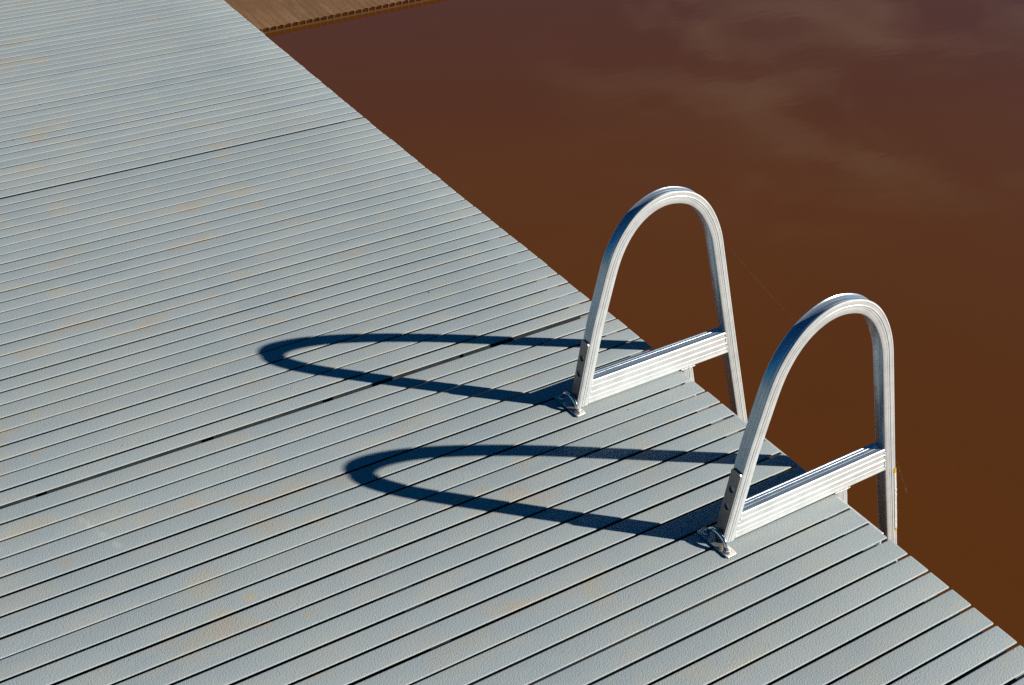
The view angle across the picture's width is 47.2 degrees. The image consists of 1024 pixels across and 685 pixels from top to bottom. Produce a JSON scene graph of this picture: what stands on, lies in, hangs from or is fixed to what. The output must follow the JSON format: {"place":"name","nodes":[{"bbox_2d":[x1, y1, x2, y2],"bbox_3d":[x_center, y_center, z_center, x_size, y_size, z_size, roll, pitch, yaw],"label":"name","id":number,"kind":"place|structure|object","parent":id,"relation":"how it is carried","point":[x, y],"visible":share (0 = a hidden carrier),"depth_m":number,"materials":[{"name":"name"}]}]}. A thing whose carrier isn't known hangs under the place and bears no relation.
{"place":"outdoors","nodes":[
{"label":"outdoors","id":0,"kind":"place"},
{"bbox_2d":[264,0,1023,651],"bbox_3d":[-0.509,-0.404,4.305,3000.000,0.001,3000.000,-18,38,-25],"label":"water","id":1,"kind":"structure","parent":0,"point":[812,152],"depth_m":4.68,"materials":[{"name":"brown liquid"}]},
{"bbox_2d":[0,0,362,198],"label":"dock section","id":2,"kind":"object","parent":1,"relation":"on","point":[90,89],"visible":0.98,"depth_m":4.26,"materials":[{"name":"wood"}]},
{"bbox_2d":[0,118,591,533],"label":"dock section","id":3,"kind":"object","parent":1,"relation":"on","point":[148,313],"visible":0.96,"depth_m":3.08,"materials":[{"name":"wood"}]},
{"bbox_2d":[224,0,427,32],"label":"wooden dock","id":4,"kind":"structure","parent":1,"relation":"on","point":[265,16],"depth_m":6.33,"materials":[{"name":"brown wood"}]},
{"bbox_2d":[0,311,1023,684],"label":"dock section","id":5,"kind":"object","parent":1,"relation":"on","point":[504,517],"visible":0.91,"depth_m":2.26,"materials":[{"name":"wood"}]},
{"bbox_2d":[554,392,585,416],"bbox_3d":[0.131,0.130,2.655,0.026,0.032,0.091,-20,39,-27],"label":"strap eye","id":6,"kind":"object","parent":5,"relation":"on","point":[563,399],"visible":1,"depth_m":2.65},
{"bbox_2d":[697,527,735,557],"bbox_3d":[0.399,0.378,2.281,0.026,0.032,0.091,-20,39,-27],"label":"strap eye","id":7,"kind":"object","parent":5,"relation":"on","point":[724,548],"visible":1,"depth_m":2.28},
{"bbox_2d":[571,186,896,561],"bbox_3d":[0.604,0.356,2.683,0.696,1.350,0.677,-18,38,-25],"label":"boarding ladder","id":8,"kind":"object","parent":5,"relation":"attached to","point":[740,514],"visible":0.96,"depth_m":2.44,"materials":[{"name":"metal"}]}
]}

